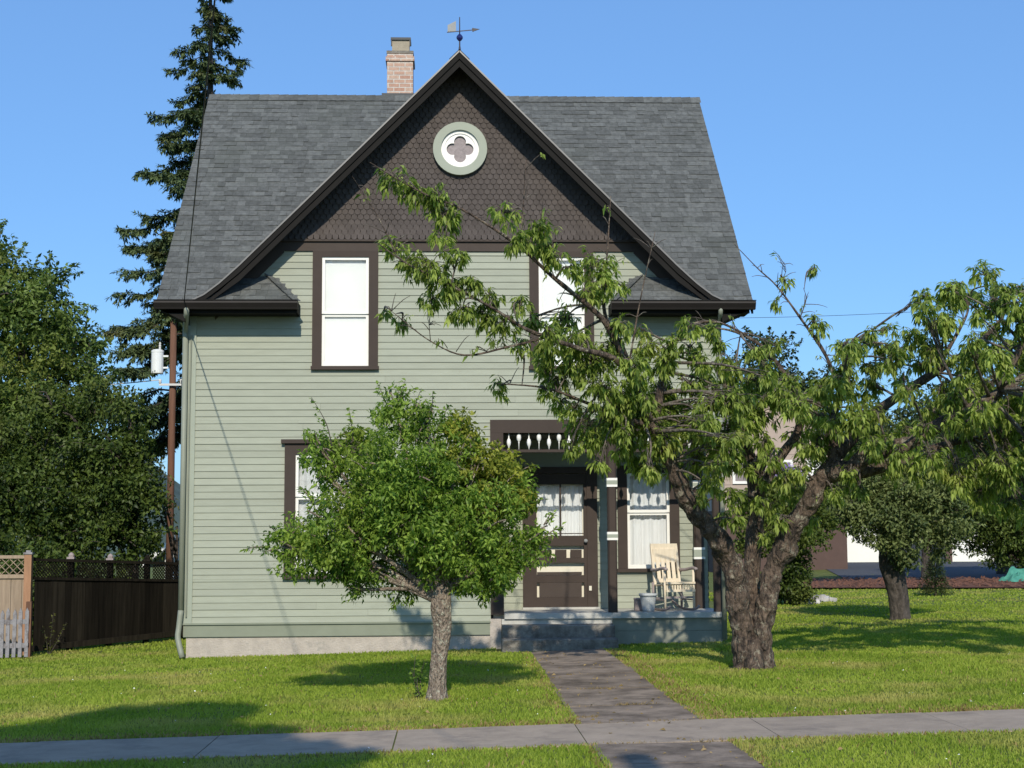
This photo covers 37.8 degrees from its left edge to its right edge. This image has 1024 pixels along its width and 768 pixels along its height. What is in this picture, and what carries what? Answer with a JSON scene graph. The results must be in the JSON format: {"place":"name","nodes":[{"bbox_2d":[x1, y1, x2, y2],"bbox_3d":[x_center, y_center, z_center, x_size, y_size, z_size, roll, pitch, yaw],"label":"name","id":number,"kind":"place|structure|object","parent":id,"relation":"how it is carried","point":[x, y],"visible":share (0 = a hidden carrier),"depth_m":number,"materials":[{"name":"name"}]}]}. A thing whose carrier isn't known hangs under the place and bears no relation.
{"place":"outdoors","nodes":[
{"label":"outdoors","id":0,"kind":"place"},
{"bbox_2d":[12,457,179,557],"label":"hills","id":1,"kind":"structure","parent":0,"point":[177,496],"depth_m":161.45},
{"bbox_2d":[0,709,1023,765],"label":"sidewalk","id":2,"kind":"structure","parent":0,"point":[381,740],"depth_m":12.06,"materials":[{"name":"concrete"}]},
{"bbox_2d":[0,558,1023,767],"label":"ground","id":3,"kind":"structure","parent":0,"point":[818,574],"depth_m":16.47,"materials":[{"name":"green plant"}]},
{"bbox_2d":[0,601,32,658],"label":"picket fence","id":4,"kind":"object","parent":3,"relation":"on","point":[26,645],"visible":0.95,"depth_m":22.36,"materials":[{"name":"white paint"}]},
{"bbox_2d":[0,550,34,654],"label":"tan fence","id":5,"kind":"object","parent":3,"relation":"on","point":[16,590],"visible":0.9,"depth_m":23.17,"materials":[{"name":"beige wood"}]},
{"bbox_2d":[40,612,67,653],"bbox_3d":[-7.088,3.881,23.157,0.410,0.681,0.156,1,-6,-12],"label":"fence weed","id":6,"kind":"object","parent":3,"relation":"on","point":[47,649],"visible":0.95,"depth_m":23.14,"materials":[{"name":"green plant"}]},
{"bbox_2d":[0,219,128,567],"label":"maple tree","id":7,"kind":"object","parent":3,"relation":"on","point":[52,335],"visible":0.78,"depth_m":32.52,"materials":[{"name":"green plant"}]},
{"bbox_2d":[0,536,132,642],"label":"fence hedge","id":8,"kind":"object","parent":3,"relation":"on","point":[55,553],"visible":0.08,"depth_m":26.68,"materials":[{"name":"green plant"}]},
{"bbox_2d":[0,363,160,576],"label":"maple tree","id":9,"kind":"object","parent":3,"relation":"on","point":[31,475],"visible":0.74,"depth_m":29.25,"materials":[{"name":"green plant"}]},
{"bbox_2d":[32,552,182,651],"bbox_3d":[-6.611,3.606,24.704,0.219,1.660,3.346,-4,-7,33],"label":"board fence","id":10,"kind":"object","parent":3,"relation":"on","point":[107,611],"visible":0.91,"depth_m":24.46,"materials":[{"name":"brown wood"}]},
{"bbox_2d":[59,385,178,578],"bbox_3d":[-7.442,2.429,28.551,2.205,4.901,2.015,0,-6,-2],"label":"maple tree","id":11,"kind":"object","parent":3,"relation":"on","point":[132,498],"visible":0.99,"depth_m":28.42,"materials":[{"name":"green plant"}]},
{"bbox_2d":[143,532,178,576],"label":"white house","id":12,"kind":"structure","parent":3,"relation":"on","point":[159,559],"depth_m":45.62,"materials":[{"name":"white paint"}]},
{"bbox_2d":[145,453,179,578],"bbox_3d":[-7.238,3.228,30.960,1.054,3.787,0.787,-6,-8,42],"label":"yellowish shrub","id":13,"kind":"object","parent":3,"relation":"on","point":[173,542],"visible":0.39,"depth_m":31.11,"materials":[{"name":"green plant"}]},
{"bbox_2d":[151,319,181,578],"bbox_3d":[-8.250,1.970,35.630,0.780,7.603,0.295,0,-6,-2],"label":"utility pole","id":14,"kind":"object","parent":3,"relation":"on","point":[157,359],"visible":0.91,"depth_m":35.74,"materials":[{"name":"brown wood"}]},
{"bbox_2d":[31,379,158,390],"bbox_3d":[-12.211,0.103,36.139,7.658,0.304,0.022,-1,-6,6],"label":"wire","id":15,"kind":"object","parent":14,"relation":"attached to","point":[129,382],"visible":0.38,"depth_m":35.79,"materials":[{"name":"metal"}]},
{"bbox_2d":[101,0,254,461],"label":"fir tree","id":16,"kind":"object","parent":3,"relation":"on","point":[155,251],"visible":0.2,"depth_m":37.97,"materials":[{"name":"green plant"}]},
{"bbox_2d":[240,378,565,701],"bbox_3d":[-1.106,1.657,15.386,3.284,3.399,2.130,0,-6,-2],"label":"tree","id":17,"kind":"object","parent":3,"relation":"on","point":[442,525],"visible":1,"depth_m":15.02,"materials":[{"name":"green plant"}]},
{"bbox_2d":[408,653,427,697],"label":"weed shoots","id":18,"kind":"object","parent":3,"relation":"on","point":[419,693],"visible":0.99,"depth_m":15.23,"materials":[{"name":"green plant"}]},
{"bbox_2d":[153,37,755,658],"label":"house","id":19,"kind":"structure","parent":3,"relation":"on","point":[293,279],"depth_m":22.20,"materials":[{"name":"green paint"}]},
{"bbox_2d":[281,439,364,578],"bbox_3d":[-2.734,1.823,21.851,1.270,2.025,0.211,0,-6,-2],"label":"window","id":20,"kind":"structure","parent":19,"relation":"in","point":[294,500],"depth_m":21.84,"materials":[{"name":"brown paint"}]},
{"bbox_2d":[311,251,378,369],"bbox_3d":[-2.465,-1.090,22.132,0.999,1.774,0.119,0,-6,-2],"label":"window","id":21,"kind":"structure","parent":19,"relation":"in","point":[345,283],"depth_m":22.15,"materials":[{"name":"white paint"}]},
{"bbox_2d":[433,122,486,175],"bbox_3d":[-0.779,-3.520,22.422,0.810,0.810,0.107,0,-6,-2],"label":"round window","id":22,"kind":"structure","parent":19,"relation":"in","point":[459,148],"depth_m":22.40,"materials":[{"name":"green paint"}]},
{"bbox_2d":[447,17,478,49],"bbox_3d":[-0.736,-5.184,22.319,0.273,0.610,0.446,13,-14,-66],"label":"weathervane","id":23,"kind":"object","parent":19,"relation":"on","point":[452,28],"visible":1,"depth_m":22.34,"materials":[{"name":"metal"}]},
{"bbox_2d":[522,467,599,609],"bbox_3d":[0.741,2.375,23.117,1.196,2.181,0.258,0,-6,-2],"label":"front door","id":24,"kind":"structure","parent":19,"relation":"in","point":[569,582],"depth_m":23.10,"materials":[{"name":"brown paint"}]},
{"bbox_2d":[529,251,593,369],"bbox_3d":[0.739,-1.093,22.264,0.989,1.776,0.119,0,-6,-2],"label":"window","id":25,"kind":"structure","parent":19,"relation":"in","point":[543,295],"depth_m":22.30,"materials":[{"name":"white paint"}]},
{"bbox_2d":[633,598,641,610],"bbox_3d":[1.886,3.291,22.356,0.132,0.190,0.112,0,-6,-2],"label":"grey box","id":26,"kind":"object","parent":19,"relation":"on","point":[637,605],"visible":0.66,"depth_m":22.31,"materials":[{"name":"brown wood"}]},
{"bbox_2d":[639,593,656,611],"bbox_3d":[2.015,3.230,22.136,0.280,0.264,0.280,0,-6,-2],"label":"planter pot","id":27,"kind":"object","parent":19,"relation":"on","point":[648,600],"visible":1,"depth_m":22.04,"materials":[{"name":"white ceramic"}]},
{"bbox_2d":[617,465,681,571],"bbox_3d":[2.114,2.090,23.237,0.990,1.645,0.196,0,-6,-2],"label":"window","id":28,"kind":"structure","parent":19,"relation":"in","point":[647,516],"depth_m":23.24,"materials":[{"name":"white paint"}]},
{"bbox_2d":[650,544,699,610],"bbox_3d":[2.389,2.902,22.495,0.543,0.998,0.937,2,-6,-19],"label":"rocking chair","id":29,"kind":"object","parent":19,"relation":"on","point":[664,553],"visible":0.89,"depth_m":22.61,"materials":[{"name":"beige wood"}]},
{"bbox_2d":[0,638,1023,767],"bbox_3d":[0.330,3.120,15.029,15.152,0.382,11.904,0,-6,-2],"label":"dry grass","id":30,"kind":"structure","parent":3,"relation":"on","point":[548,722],"depth_m":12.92,"materials":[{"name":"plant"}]},
{"bbox_2d":[16,657,1023,762],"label":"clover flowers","id":31,"kind":"object","parent":3,"relation":"on","point":[517,690],"visible":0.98,"depth_m":13.62,"materials":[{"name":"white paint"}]},
{"bbox_2d":[64,634,980,764],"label":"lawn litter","id":32,"kind":"object","parent":3,"relation":"on","point":[839,748],"visible":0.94,"depth_m":14.95,"materials":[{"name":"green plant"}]},
{"bbox_2d":[532,649,767,767],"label":"front walk","id":33,"kind":"structure","parent":3,"relation":"on","point":[604,702],"depth_m":13.84,"materials":[{"name":"concrete"}]},
{"bbox_2d":[539,649,761,765],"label":"fallen leaves","id":34,"kind":"object","parent":33,"relation":"on","point":[703,748],"visible":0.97,"depth_m":14.47,"materials":[{"name":"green plant"}]},
{"bbox_2d":[566,671,738,744],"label":"crack grass","id":35,"kind":"structure","parent":33,"relation":"on","point":[648,718],"depth_m":13.13,"materials":[{"name":"green plant"}]},
{"bbox_2d":[352,152,1023,669],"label":"cherry tree","id":36,"kind":"object","parent":3,"relation":"on","point":[642,412],"visible":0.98,"depth_m":17.14,"materials":[{"name":"green plant"}]},
{"bbox_2d":[706,383,847,571],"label":"tan house","id":37,"kind":"structure","parent":3,"relation":"on","point":[836,557],"depth_m":56.27,"materials":[{"name":"beige paint"}]},
{"bbox_2d":[732,463,746,483],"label":"window","id":38,"kind":"structure","parent":37,"relation":"in","point":[735,480],"depth_m":56.27,"materials":[{"name":"white paint"}]},
{"bbox_2d":[783,460,792,469],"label":"window","id":39,"kind":"structure","parent":37,"relation":"in","point":[789,461],"depth_m":56.40,"materials":[{"name":"white paint"}]},
{"bbox_2d":[722,325,831,416],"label":"tree","id":40,"kind":"object","parent":3,"relation":"on","point":[795,372],"visible":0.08,"depth_m":64.57,"materials":[{"name":"green plant"}]},
{"bbox_2d":[732,462,841,603],"bbox_3d":[5.895,3.284,32.030,2.415,3.182,1.612,0,-6,-2],"label":"lilac bush","id":41,"kind":"object","parent":3,"relation":"on","point":[829,523],"visible":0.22,"depth_m":31.92,"materials":[{"name":"green plant"}]},
{"bbox_2d":[764,550,818,605],"bbox_3d":[6.024,4.152,32.156,1.295,1.475,1.299,-5,-7,36],"label":"dark shrub","id":42,"kind":"object","parent":3,"relation":"on","point":[796,571],"visible":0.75,"depth_m":31.80,"materials":[{"name":"green plant"}]},
{"bbox_2d":[796,594,836,604],"bbox_3d":[6.640,4.722,32.632,0.531,0.236,2.080,-5,-7,36],"label":"rubble heap","id":43,"kind":"object","parent":3,"relation":"on","point":[823,597],"visible":0.5,"depth_m":32.80,"materials":[{"name":"white stone"}]},
{"bbox_2d":[827,432,986,620],"bbox_3d":[6.857,2.458,26.026,2.515,3.594,1.981,3,-7,-27],"label":"apple tree","id":44,"kind":"object","parent":3,"relation":"on","point":[906,516],"visible":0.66,"depth_m":25.68,"materials":[{"name":"green plant"}]},
{"bbox_2d":[826,366,995,441],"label":"tree","id":45,"kind":"object","parent":3,"relation":"on","point":[908,412],"visible":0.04,"depth_m":79.48,"materials":[{"name":"green plant"}]},
{"bbox_2d":[801,579,1023,587],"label":"mulch bed","id":46,"kind":"object","parent":3,"relation":"on","point":[909,586],"visible":0.28,"depth_m":39.89,"materials":[{"name":"brown wood"}]},
{"bbox_2d":[793,417,1001,578],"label":"shade tree","id":47,"kind":"object","parent":46,"relation":"on","point":[886,429],"visible":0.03,"depth_m":42.37,"materials":[{"name":"green plant"}]},
{"bbox_2d":[804,576,1023,587],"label":"loose bark","id":48,"kind":"object","parent":46,"relation":"on","point":[981,581],"visible":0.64,"depth_m":40.43,"materials":[{"name":"brown wood"}]},
{"bbox_2d":[998,566,1023,581],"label":"green tarp","id":49,"kind":"object","parent":46,"relation":"on","point":[1014,574],"visible":0.94,"depth_m":40.85,"materials":[{"name":"teal plastic"}]},
{"bbox_2d":[847,530,1018,561],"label":"garage","id":50,"kind":"structure","parent":3,"relation":"on","point":[858,552],"depth_m":68.93,"materials":[{"name":"brown"}]},
{"bbox_2d":[847,530,878,561],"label":"garage door","id":51,"kind":"structure","parent":50,"relation":"in","point":[856,552],"depth_m":68.90,"materials":[{"name":"white paint"}]},
{"bbox_2d":[904,541,944,561],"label":"garage door","id":52,"kind":"structure","parent":50,"relation":"in","point":[914,546],"depth_m":69.02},
{"bbox_2d":[952,536,993,561],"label":"garage door","id":53,"kind":"structure","parent":50,"relation":"in","point":[961,557],"depth_m":69.08,"materials":[{"name":"white paint"}]},
{"bbox_2d":[915,553,954,595],"bbox_3d":[9.731,4.354,34.364,0.987,1.066,0.935,0,-6,-2],"label":"young spruce","id":54,"kind":"object","parent":3,"relation":"on","point":[939,576],"visible":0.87,"depth_m":34.27,"materials":[{"name":"green plant"}]},
{"bbox_2d":[935,382,1023,573],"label":"tree","id":55,"kind":"object","parent":3,"relation":"on","point":[1001,570],"visible":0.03,"depth_m":48.64,"materials":[{"name":"green plant"}]},
{"bbox_2d":[949,398,1023,571],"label":"dark tree","id":56,"kind":"object","parent":3,"relation":"on","point":[1005,538],"visible":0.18,"depth_m":43.69,"materials":[{"name":"green plant"}]},
{"bbox_3d":[1.365,-2.336,-0.889,1.660,8.250,0.340,0,-6,-2],"label":"street pole","id":57,"kind":"object","parent":3,"relation":"on","visible":0},
{"bbox_2d":[184,0,215,300],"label":"service cable","id":58,"kind":"object","parent":57,"relation":"attached to","point":[201,135],"visible":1,"depth_m":14.32,"materials":[{"name":"black rubber"}]},
{"bbox_2d":[0,0,1023,483],"label":"sky","id":59,"kind":"structure","parent":0,"point":[877,145],"materials":[{"name":"blue"}]},
{"bbox_2d":[754,311,921,317],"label":"distant wire","id":60,"kind":"object","parent":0,"point":[830,315],"visible":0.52,"depth_m":83.63,"materials":[{"name":"black metal"}]},
{"bbox_2d":[827,561,1019,578],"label":"driveway","id":61,"kind":"structure","parent":0,"point":[971,569],"depth_m":53.18,"materials":[{"name":"grey asphalt"}]}
]}

